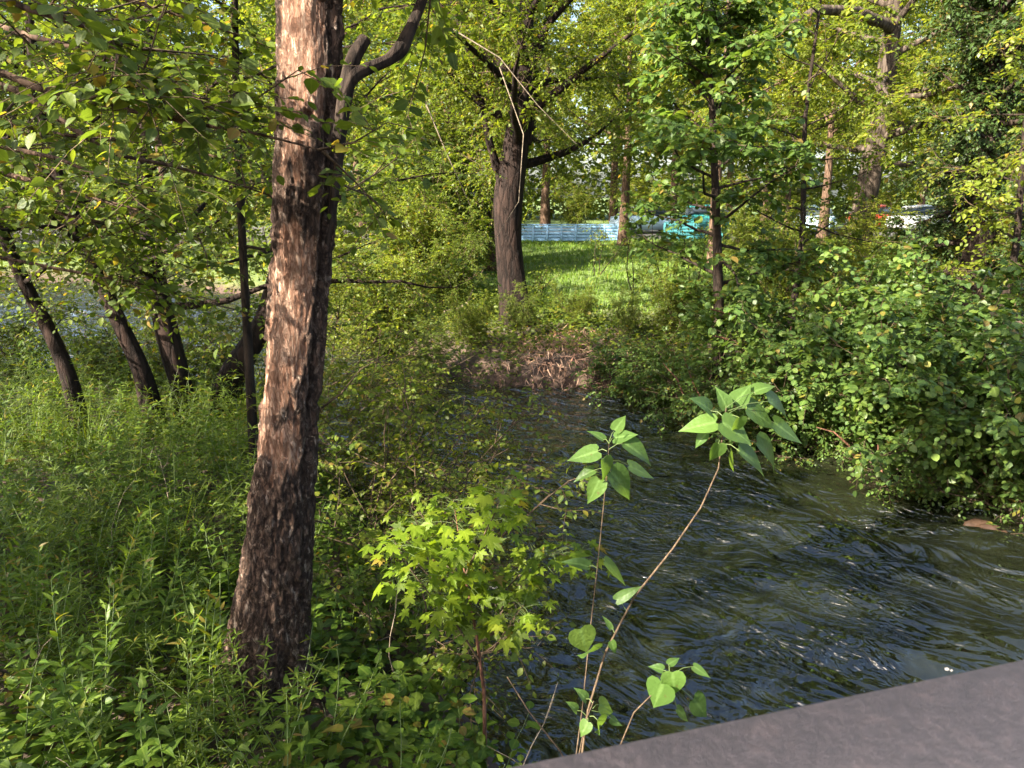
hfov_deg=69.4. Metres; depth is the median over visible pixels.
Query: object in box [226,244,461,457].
bank sapling
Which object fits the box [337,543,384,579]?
weed
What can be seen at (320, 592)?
weed
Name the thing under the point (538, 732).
dead stalk
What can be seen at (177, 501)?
weed
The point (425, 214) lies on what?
bush
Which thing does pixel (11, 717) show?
weed
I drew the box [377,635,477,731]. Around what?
weed
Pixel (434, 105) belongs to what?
park tree
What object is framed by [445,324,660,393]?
dry grass
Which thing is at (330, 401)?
dead twig
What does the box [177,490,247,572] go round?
weed
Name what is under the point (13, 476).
weed
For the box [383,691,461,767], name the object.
weed
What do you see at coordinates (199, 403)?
weed
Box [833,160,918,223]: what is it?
bush
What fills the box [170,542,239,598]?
weed
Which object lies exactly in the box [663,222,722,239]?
slat fence
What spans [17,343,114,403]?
weed
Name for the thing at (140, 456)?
weed
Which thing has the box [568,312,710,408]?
bank shrub
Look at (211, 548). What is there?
weed
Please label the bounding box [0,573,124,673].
weed
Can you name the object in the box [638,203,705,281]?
lawn sapling
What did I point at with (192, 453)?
weed
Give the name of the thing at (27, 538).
weed
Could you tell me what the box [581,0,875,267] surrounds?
park tree
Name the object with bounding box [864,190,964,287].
bush
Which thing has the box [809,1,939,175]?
park tree
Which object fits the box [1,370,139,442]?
weed
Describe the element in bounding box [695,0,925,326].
slender tree
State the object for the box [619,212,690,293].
lawn sapling
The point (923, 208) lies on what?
parked car
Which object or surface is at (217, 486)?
weed
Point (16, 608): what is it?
weed
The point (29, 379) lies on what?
weed
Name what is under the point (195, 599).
weed
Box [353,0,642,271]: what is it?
park tree
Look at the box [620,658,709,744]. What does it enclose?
heart leaf shoot
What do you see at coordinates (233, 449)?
weed
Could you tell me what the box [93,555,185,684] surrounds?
weed
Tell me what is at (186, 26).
park tree
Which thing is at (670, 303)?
bush
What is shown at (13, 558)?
weed
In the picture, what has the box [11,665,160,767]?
weed
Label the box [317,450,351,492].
weed
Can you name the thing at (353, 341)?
bank sapling
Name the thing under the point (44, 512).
weed
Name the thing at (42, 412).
weed
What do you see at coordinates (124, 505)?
weed
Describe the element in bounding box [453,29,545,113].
dead twig
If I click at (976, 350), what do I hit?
bank shrub
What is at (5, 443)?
weed
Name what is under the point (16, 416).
weed
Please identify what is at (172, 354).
leaning tree
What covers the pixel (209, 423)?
weed
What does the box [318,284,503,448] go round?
bank sapling
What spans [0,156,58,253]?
bush
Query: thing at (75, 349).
weed
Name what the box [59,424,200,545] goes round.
weed
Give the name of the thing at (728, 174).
park tree
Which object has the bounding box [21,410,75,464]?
weed
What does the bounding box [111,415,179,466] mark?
weed
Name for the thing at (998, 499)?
bank shrub
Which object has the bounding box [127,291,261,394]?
rim shrub
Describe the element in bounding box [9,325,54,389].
weed
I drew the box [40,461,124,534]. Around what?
weed
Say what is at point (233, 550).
weed
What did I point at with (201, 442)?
weed
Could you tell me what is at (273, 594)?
peeling tree
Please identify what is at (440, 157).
bush
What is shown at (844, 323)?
bank shrub
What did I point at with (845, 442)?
bare stem
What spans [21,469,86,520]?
weed
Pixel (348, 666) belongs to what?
weed
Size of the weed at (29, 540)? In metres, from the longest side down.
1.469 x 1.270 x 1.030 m
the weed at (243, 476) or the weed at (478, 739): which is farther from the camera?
the weed at (243, 476)
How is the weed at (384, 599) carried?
on the ground at (520, 380)
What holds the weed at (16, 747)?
on the ground at (520, 380)
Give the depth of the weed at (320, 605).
5.45 m
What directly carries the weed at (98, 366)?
on the ground at (520, 380)
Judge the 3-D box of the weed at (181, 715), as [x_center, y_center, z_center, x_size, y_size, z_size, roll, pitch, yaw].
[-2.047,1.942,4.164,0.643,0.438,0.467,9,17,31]
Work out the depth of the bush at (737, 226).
26.03 m
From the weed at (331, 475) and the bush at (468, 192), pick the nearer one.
the weed at (331, 475)
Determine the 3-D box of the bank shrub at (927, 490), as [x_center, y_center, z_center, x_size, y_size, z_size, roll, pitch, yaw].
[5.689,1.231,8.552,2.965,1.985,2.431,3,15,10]
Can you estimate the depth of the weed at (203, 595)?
5.52 m
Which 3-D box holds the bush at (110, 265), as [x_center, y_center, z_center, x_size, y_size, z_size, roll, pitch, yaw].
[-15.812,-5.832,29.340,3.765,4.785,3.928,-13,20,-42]
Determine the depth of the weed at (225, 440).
9.01 m
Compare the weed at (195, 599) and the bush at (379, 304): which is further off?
the bush at (379, 304)
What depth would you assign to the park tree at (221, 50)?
46.98 m
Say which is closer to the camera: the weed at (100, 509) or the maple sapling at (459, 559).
the maple sapling at (459, 559)
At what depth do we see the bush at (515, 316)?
15.85 m
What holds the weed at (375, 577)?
on the ground at (520, 380)
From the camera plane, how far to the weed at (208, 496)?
7.31 m
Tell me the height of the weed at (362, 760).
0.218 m
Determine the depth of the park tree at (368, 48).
43.59 m
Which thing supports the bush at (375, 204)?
on the ground at (520, 380)
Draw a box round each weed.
[0,331,45,384]
[0,350,37,392]
[0,352,104,414]
[0,356,21,391]
[0,360,30,401]
[0,362,52,418]
[0,368,62,433]
[0,371,88,448]
[0,383,43,446]
[0,386,17,436]
[0,387,74,479]
[0,390,80,460]
[0,393,23,480]
[0,415,32,444]
[0,426,22,465]
[0,440,149,570]
[0,449,117,592]
[0,451,180,573]
[0,456,42,487]
[0,463,22,501]
[0,464,22,529]
[0,467,45,512]
[0,468,45,536]
[0,478,61,574]
[0,479,135,578]
[0,482,166,628]
[0,488,47,574]
[0,504,38,561]
[0,510,67,600]
[0,528,52,649]
[0,540,78,652]
[0,552,43,628]
[0,554,92,685]
[0,567,195,754]
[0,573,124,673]
[0,601,90,682]
[0,647,85,767]
[0,673,33,716]
[0,675,125,767]
[0,679,52,740]
[0,697,48,766]
[0,740,93,767]
[1,346,96,419]
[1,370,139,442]
[1,421,60,478]
[1,468,83,535]
[4,337,73,383]
[5,631,109,746]
[6,726,42,756]
[7,379,91,428]
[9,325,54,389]
[10,370,51,403]
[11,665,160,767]
[13,365,41,392]
[17,325,143,383]
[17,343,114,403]
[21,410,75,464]
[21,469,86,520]
[22,367,61,400]
[22,377,67,438]
[22,486,82,573]
[23,377,146,462]
[23,378,66,430]
[24,419,73,447]
[27,372,131,419]
[29,351,61,390]
[33,570,132,765]
[34,375,127,408]
[34,544,90,627]
[35,470,75,504]
[35,538,209,661]
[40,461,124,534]
[41,408,85,485]
[42,415,98,472]
[44,489,196,588]
[45,443,155,509]
[46,592,139,710]
[48,392,178,471]
[49,337,93,394]
[57,616,230,746]
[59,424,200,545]
[60,481,157,599]
[61,376,135,430]
[65,481,169,571]
[66,434,117,492]
[69,417,195,478]
[70,361,203,455]
[70,475,246,578]
[72,333,141,385]
[76,339,161,406]
[77,433,148,498]
[83,360,166,414]
[84,404,144,449]
[86,378,127,420]
[86,537,159,603]
[89,403,157,458]
[93,511,208,599]
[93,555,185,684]
[94,409,240,500]
[96,498,246,576]
[98,421,163,484]
[102,507,162,625]
[103,351,203,395]
[104,691,212,766]
[109,346,134,396]
[109,411,139,438]
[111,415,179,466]
[115,673,184,767]
[116,360,159,408]
[119,398,229,457]
[120,365,257,441]
[120,572,205,657]
[121,380,172,409]
[121,481,183,558]
[122,350,238,437]
[123,442,174,503]
[124,456,187,513]
[126,568,232,691]
[131,490,207,596]
[133,523,188,628]
[134,389,258,456]
[135,388,207,437]
[135,574,411,767]
[138,571,202,617]
[141,628,322,767]
[142,475,186,524]
[150,386,202,444]
[150,570,234,634]
[152,412,248,492]
[153,359,208,403]
[155,582,229,655]
[158,436,329,537]
[159,573,235,766]
[160,360,258,422]
[160,402,220,461]
[161,609,217,668]
[164,431,210,480]
[170,527,240,613]
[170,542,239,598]
[171,362,261,438]
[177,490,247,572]
[178,423,339,519]
[181,462,232,513]
[185,414,258,477]
[185,505,246,586]
[188,627,274,750]
[189,410,247,457]
[190,376,263,441]
[191,355,201,390]
[192,422,247,476]
[193,357,261,403]
[195,518,348,598]
[197,375,261,427]
[197,395,246,495]
[197,398,258,447]
[208,451,339,500]
[224,675,338,767]
[233,499,246,548]
[236,410,247,455]
[240,633,398,767]
[256,691,380,757]
[304,660,463,760]
[311,570,346,628]
[311,579,331,616]
[311,610,335,656]
[312,531,329,595]
[312,575,373,620]
[313,499,343,550]
[313,527,336,583]
[313,566,365,610]
[313,623,377,687]
[314,474,334,501]
[314,520,345,552]
[314,744,381,767]
[315,510,341,534]
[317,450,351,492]
[317,460,348,478]
[323,565,390,640]
[326,496,363,530]
[326,663,406,719]
[327,614,401,666]
[332,487,368,511]
[334,507,391,544]
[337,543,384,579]
[337,563,395,595]
[337,602,393,632]
[340,511,375,564]
[344,564,416,616]
[347,633,439,694]
[368,538,434,646]
[370,709,438,767]
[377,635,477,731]
[382,642,471,694]
[383,552,448,654]
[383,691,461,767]
[429,740,482,767]
[438,697,498,767]
[441,701,540,767]
[472,762,480,767]
[497,754,523,767]
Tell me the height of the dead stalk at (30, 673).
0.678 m
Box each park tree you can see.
[0,12,68,220]
[4,0,133,217]
[8,2,159,205]
[37,0,231,179]
[101,0,269,224]
[132,0,273,224]
[182,0,276,171]
[216,0,436,239]
[239,0,424,226]
[342,1,539,148]
[343,2,447,176]
[345,0,556,185]
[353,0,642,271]
[429,0,601,170]
[494,0,624,225]
[537,0,686,221]
[543,0,733,245]
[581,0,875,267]
[598,0,737,211]
[646,0,791,211]
[689,3,869,227]
[691,0,898,254]
[737,0,951,239]
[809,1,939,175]
[836,0,1023,253]
[852,0,1013,230]
[906,63,1023,224]
[925,0,1021,213]
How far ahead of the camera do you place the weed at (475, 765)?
3.92 m
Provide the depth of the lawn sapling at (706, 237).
19.70 m
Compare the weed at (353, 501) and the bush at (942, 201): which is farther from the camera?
the bush at (942, 201)
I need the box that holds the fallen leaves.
[0,519,488,767]
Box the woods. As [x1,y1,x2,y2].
[5,60,1023,219]
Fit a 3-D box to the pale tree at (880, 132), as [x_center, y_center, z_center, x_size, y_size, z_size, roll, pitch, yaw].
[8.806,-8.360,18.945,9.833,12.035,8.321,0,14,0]
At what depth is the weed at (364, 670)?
4.96 m
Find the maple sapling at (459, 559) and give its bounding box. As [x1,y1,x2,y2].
[359,468,614,767]
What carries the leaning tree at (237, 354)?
on the ground at (520, 380)
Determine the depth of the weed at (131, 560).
5.24 m
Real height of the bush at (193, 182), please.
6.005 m
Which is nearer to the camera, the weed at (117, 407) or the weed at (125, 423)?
the weed at (125, 423)
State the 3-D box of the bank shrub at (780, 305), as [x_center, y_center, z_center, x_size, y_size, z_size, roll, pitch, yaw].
[5.213,-0.851,12.307,5.276,2.836,3.305,2,15,7]
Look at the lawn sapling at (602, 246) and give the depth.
24.73 m
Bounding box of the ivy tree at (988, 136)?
[880,0,1023,307]
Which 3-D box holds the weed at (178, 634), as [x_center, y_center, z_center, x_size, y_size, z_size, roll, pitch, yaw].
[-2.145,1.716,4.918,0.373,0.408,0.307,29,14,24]
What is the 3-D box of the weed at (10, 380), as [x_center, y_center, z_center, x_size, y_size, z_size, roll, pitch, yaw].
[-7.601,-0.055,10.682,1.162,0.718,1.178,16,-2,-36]
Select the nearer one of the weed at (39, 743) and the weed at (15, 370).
the weed at (39, 743)
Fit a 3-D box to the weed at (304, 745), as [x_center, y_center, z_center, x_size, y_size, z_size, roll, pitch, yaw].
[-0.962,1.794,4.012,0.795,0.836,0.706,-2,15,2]
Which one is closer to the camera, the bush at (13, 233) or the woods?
the bush at (13, 233)
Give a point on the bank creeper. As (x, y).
(672, 341)
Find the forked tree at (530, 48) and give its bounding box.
[364,0,703,326]
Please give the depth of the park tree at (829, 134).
37.92 m
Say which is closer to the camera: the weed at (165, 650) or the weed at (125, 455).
the weed at (165, 650)
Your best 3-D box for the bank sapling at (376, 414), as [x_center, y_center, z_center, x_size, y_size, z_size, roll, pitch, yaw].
[-1.933,0.343,9.319,2.011,2.140,3.635,14,20,43]
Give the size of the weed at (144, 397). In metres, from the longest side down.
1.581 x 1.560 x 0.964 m
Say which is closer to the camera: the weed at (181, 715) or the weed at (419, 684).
the weed at (181, 715)
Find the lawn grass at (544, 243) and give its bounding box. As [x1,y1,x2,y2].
[362,238,1023,330]
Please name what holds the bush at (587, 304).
on the ground at (520, 380)
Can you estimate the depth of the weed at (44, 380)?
11.18 m
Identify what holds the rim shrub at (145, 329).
on the ground at (520, 380)
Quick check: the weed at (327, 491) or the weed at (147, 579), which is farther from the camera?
the weed at (327, 491)
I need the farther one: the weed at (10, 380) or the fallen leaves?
the weed at (10, 380)
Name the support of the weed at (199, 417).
on the ground at (520, 380)
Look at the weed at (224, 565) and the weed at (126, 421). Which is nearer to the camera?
the weed at (224, 565)
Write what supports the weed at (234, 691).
on the ground at (520, 380)
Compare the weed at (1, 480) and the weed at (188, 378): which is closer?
the weed at (1, 480)
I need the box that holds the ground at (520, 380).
[0,198,1023,767]
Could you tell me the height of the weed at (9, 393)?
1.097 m
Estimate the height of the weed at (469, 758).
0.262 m
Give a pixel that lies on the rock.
(977, 522)
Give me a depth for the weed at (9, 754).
3.81 m
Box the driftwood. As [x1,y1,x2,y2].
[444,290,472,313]
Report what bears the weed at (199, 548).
on the ground at (520, 380)
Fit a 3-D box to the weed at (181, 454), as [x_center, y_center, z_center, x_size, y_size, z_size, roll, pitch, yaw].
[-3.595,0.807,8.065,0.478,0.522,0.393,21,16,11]
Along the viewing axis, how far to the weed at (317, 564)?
5.93 m
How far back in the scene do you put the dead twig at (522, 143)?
12.81 m
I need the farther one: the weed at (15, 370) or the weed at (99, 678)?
the weed at (15, 370)
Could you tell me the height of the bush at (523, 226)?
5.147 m
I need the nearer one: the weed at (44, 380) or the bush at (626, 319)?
the weed at (44, 380)
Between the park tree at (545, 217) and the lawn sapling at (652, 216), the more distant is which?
the park tree at (545, 217)
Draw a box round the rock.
[963,518,1008,532]
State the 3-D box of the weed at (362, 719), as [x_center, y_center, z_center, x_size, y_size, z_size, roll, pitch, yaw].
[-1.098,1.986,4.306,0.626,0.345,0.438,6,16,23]
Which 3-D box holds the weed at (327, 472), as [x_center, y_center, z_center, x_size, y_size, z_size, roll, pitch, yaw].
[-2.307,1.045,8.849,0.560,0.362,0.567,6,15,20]
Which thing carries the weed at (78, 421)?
on the ground at (520, 380)
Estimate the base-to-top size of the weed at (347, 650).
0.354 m
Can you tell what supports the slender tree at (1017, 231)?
on the ground at (520, 380)
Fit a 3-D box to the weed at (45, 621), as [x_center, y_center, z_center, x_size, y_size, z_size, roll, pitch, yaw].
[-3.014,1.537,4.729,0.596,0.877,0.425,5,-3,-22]
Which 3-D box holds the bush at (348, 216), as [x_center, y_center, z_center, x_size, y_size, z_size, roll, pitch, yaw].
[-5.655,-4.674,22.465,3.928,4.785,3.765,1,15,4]
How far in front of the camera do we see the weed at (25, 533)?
6.14 m
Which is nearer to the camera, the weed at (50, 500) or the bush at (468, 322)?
the weed at (50, 500)
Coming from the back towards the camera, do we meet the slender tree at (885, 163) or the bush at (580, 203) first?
the bush at (580, 203)
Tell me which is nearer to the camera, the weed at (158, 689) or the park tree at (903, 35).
the weed at (158, 689)
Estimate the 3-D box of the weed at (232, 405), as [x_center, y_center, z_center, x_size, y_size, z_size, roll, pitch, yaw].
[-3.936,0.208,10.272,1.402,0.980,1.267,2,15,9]
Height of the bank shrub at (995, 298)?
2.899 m
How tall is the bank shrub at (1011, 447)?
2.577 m
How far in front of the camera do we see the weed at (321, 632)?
5.07 m
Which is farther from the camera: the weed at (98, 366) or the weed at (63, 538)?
the weed at (98, 366)
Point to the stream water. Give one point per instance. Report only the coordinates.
(784, 585)
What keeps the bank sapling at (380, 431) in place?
on the ground at (520, 380)
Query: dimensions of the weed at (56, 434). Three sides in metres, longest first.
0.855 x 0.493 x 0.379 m
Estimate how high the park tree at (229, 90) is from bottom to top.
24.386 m
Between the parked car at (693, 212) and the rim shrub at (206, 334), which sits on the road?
the parked car at (693, 212)
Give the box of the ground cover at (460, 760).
[0,375,467,767]
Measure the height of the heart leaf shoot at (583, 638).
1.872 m
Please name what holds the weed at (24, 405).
on the ground at (520, 380)
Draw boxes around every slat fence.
[522,224,618,242]
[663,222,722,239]
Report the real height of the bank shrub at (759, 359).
2.701 m
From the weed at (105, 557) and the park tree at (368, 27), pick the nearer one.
the weed at (105, 557)
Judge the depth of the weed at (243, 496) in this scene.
7.20 m
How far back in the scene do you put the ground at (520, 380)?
10.51 m
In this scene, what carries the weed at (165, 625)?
on the ground at (520, 380)
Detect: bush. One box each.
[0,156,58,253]
[1,136,91,254]
[66,176,160,287]
[91,147,219,248]
[155,158,270,258]
[245,181,385,295]
[252,144,364,243]
[258,195,430,343]
[327,238,457,354]
[337,48,553,273]
[348,94,500,288]
[354,158,496,301]
[362,147,408,268]
[388,312,466,383]
[389,122,496,274]
[398,208,494,320]
[440,289,498,354]
[463,174,533,257]
[491,280,543,337]
[545,169,608,225]
[548,280,602,328]
[603,162,670,214]
[606,285,648,334]
[632,246,727,343]
[651,162,729,210]
[702,200,784,266]
[728,194,856,320]
[760,164,832,215]
[770,195,889,299]
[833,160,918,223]
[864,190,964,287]
[932,192,954,209]
[935,204,1010,294]
[980,223,1023,312]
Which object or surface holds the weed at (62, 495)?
on the ground at (520, 380)
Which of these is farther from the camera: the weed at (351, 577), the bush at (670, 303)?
the bush at (670, 303)
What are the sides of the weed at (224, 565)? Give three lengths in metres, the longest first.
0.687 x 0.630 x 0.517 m
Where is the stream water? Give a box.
[0,277,1023,767]
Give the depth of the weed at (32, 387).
10.73 m
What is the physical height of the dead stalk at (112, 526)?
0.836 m
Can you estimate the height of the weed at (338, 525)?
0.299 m
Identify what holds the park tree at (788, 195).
on the ground at (520, 380)
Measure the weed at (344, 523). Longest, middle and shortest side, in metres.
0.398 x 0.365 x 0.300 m
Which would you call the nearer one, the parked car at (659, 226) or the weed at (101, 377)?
the weed at (101, 377)
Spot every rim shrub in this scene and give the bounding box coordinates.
[0,268,96,389]
[25,311,157,389]
[73,300,216,393]
[121,264,354,399]
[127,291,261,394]
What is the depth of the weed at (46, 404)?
9.72 m
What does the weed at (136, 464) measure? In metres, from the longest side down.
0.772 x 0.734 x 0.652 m
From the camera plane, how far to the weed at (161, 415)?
9.51 m
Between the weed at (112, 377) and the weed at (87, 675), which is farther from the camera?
the weed at (112, 377)
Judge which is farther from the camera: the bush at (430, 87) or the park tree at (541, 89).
the park tree at (541, 89)
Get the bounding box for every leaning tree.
[0,0,194,440]
[0,0,270,434]
[0,0,412,430]
[135,0,513,424]
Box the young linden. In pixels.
[613,0,844,380]
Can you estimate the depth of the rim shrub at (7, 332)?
12.26 m
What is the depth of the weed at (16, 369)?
9.97 m
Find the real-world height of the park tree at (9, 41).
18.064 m
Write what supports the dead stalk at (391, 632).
on the ground at (520, 380)
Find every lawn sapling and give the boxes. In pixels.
[526,263,569,297]
[579,219,635,274]
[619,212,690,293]
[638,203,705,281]
[662,208,731,289]
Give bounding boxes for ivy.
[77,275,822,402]
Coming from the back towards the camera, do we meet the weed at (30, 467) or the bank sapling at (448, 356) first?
the bank sapling at (448, 356)
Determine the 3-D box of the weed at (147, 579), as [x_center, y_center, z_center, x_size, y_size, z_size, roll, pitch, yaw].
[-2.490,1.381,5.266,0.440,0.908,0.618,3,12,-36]
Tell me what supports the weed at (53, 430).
on the ground at (520, 380)
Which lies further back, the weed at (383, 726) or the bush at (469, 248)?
the bush at (469, 248)
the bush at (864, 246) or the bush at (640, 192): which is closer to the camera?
the bush at (864, 246)
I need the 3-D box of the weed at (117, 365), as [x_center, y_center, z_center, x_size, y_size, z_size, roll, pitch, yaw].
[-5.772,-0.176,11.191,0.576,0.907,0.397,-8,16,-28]
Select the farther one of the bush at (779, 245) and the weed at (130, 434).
the bush at (779, 245)
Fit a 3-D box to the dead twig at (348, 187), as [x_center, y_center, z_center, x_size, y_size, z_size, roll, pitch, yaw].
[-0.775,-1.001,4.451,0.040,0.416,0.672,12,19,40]
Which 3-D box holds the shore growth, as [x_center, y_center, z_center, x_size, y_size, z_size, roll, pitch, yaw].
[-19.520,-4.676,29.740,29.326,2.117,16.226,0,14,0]
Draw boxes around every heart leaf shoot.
[562,416,653,753]
[566,624,621,752]
[577,382,801,752]
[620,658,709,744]
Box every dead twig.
[321,355,383,408]
[344,185,427,249]
[425,102,470,205]
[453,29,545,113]
[495,67,523,238]
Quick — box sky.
[4,0,962,197]
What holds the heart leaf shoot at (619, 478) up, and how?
on the ground at (520, 380)
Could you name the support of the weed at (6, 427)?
on the ground at (520, 380)
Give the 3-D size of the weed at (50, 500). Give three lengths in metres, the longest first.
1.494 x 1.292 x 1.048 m
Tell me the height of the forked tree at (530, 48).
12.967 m
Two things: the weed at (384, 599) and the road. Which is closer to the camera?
the weed at (384, 599)
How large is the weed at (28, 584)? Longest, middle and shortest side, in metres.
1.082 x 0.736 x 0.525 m
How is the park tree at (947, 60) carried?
on the ground at (520, 380)
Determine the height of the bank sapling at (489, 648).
1.491 m
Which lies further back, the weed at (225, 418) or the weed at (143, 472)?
the weed at (225, 418)
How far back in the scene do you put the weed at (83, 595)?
5.01 m
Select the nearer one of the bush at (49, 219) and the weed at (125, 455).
the weed at (125, 455)
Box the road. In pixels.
[12,227,935,243]
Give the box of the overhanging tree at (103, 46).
[0,0,460,365]
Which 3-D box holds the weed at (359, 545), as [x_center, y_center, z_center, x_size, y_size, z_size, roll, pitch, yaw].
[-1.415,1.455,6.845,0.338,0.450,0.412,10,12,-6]
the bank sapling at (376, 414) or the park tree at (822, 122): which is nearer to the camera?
the bank sapling at (376, 414)
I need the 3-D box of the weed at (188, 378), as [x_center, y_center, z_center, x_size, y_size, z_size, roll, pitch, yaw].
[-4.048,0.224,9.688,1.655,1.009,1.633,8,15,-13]
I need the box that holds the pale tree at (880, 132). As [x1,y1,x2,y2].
[694,0,1023,287]
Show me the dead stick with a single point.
(537, 721)
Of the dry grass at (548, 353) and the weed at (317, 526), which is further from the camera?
the dry grass at (548, 353)
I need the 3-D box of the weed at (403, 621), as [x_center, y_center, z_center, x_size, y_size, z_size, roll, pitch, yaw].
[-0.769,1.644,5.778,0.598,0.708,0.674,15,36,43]
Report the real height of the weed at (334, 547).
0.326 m
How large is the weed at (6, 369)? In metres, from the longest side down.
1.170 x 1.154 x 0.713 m
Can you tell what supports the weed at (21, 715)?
on the ground at (520, 380)
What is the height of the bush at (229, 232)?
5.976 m
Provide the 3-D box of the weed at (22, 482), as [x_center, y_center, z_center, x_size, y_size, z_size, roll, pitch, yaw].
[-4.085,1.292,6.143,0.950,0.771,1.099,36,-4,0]
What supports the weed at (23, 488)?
on the ground at (520, 380)
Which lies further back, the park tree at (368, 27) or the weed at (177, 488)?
the park tree at (368, 27)
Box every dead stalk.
[10,635,48,713]
[89,479,134,584]
[157,455,180,523]
[383,559,409,681]
[493,683,557,765]
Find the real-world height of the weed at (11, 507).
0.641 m
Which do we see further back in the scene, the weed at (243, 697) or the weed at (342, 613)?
the weed at (342, 613)
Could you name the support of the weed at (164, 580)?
on the ground at (520, 380)
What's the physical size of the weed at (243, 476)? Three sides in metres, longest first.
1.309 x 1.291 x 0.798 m
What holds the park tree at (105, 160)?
on the ground at (520, 380)
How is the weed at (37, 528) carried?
on the ground at (520, 380)
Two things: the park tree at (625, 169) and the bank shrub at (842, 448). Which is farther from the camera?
the park tree at (625, 169)
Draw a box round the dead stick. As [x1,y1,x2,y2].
[507,677,563,756]
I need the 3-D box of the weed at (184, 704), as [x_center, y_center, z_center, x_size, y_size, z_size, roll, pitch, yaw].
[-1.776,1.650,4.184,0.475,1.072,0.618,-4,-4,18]
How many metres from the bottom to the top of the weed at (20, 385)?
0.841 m
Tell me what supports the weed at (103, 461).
on the ground at (520, 380)
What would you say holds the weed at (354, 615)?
on the ground at (520, 380)
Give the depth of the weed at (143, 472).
7.35 m
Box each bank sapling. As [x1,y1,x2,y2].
[204,318,457,483]
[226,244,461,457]
[228,362,569,584]
[311,478,576,748]
[315,353,613,577]
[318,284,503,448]
[319,378,476,529]
[322,310,494,418]
[324,308,425,386]
[332,380,607,544]
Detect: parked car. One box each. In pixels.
[609,205,686,233]
[674,204,747,229]
[791,204,835,232]
[844,204,893,227]
[886,204,950,232]
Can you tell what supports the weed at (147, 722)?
on the ground at (520, 380)
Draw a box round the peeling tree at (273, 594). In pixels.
[205,0,679,731]
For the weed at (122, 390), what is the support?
on the ground at (520, 380)
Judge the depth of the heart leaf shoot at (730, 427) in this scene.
2.29 m
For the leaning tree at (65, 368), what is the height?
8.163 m
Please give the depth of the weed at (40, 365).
11.48 m
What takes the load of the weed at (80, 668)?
on the ground at (520, 380)
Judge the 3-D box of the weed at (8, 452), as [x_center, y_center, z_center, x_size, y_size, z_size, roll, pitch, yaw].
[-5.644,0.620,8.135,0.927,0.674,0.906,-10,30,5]
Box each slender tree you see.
[18,0,472,478]
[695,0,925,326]
[895,1,1023,325]
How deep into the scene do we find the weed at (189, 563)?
5.99 m
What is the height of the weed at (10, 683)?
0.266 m
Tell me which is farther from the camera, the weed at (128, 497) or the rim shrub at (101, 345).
the rim shrub at (101, 345)
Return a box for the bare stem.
[816,427,856,464]
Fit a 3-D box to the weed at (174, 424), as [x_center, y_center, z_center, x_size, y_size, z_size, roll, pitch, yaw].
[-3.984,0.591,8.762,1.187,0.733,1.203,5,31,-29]
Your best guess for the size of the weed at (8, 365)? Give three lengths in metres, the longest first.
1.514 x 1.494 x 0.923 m
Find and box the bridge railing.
[511,660,1023,767]
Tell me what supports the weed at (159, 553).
on the ground at (520, 380)
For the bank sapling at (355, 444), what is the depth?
6.83 m
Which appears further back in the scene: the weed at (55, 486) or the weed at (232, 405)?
the weed at (232, 405)
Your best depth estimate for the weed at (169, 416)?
9.18 m
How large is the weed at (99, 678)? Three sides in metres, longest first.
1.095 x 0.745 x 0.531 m
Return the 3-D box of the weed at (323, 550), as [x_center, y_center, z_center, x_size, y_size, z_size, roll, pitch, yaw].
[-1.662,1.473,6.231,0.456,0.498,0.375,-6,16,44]
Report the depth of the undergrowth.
15.91 m
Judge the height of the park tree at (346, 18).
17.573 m
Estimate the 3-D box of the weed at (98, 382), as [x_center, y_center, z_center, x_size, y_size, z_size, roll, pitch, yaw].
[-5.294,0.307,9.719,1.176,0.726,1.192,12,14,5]
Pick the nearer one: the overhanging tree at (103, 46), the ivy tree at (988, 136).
the overhanging tree at (103, 46)
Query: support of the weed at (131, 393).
on the ground at (520, 380)
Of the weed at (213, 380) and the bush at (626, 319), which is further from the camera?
the bush at (626, 319)
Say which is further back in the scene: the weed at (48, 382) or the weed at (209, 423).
the weed at (48, 382)
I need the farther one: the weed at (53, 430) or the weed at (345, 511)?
the weed at (53, 430)
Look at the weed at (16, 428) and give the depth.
8.58 m
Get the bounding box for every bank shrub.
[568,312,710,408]
[582,318,776,433]
[640,321,874,464]
[667,247,964,385]
[671,293,1017,478]
[708,374,882,476]
[753,231,1023,374]
[778,318,1023,500]
[784,275,1023,445]
[832,238,1023,393]
[839,329,1023,506]
[866,439,1023,535]
[882,308,1023,528]
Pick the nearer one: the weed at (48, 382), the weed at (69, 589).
the weed at (69, 589)
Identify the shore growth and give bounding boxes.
[0,235,379,292]
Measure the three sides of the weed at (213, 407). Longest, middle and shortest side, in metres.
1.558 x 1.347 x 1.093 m
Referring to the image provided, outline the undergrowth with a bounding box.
[407,286,775,372]
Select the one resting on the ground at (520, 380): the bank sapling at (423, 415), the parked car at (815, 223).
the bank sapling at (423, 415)
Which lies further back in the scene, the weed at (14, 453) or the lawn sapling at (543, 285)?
the lawn sapling at (543, 285)
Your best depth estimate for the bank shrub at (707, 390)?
11.39 m
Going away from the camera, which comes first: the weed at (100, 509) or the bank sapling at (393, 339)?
the weed at (100, 509)
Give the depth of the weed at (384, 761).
4.15 m
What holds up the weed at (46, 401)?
on the ground at (520, 380)
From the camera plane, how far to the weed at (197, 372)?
11.79 m
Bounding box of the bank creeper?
[579,304,1019,477]
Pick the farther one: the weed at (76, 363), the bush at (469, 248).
the bush at (469, 248)

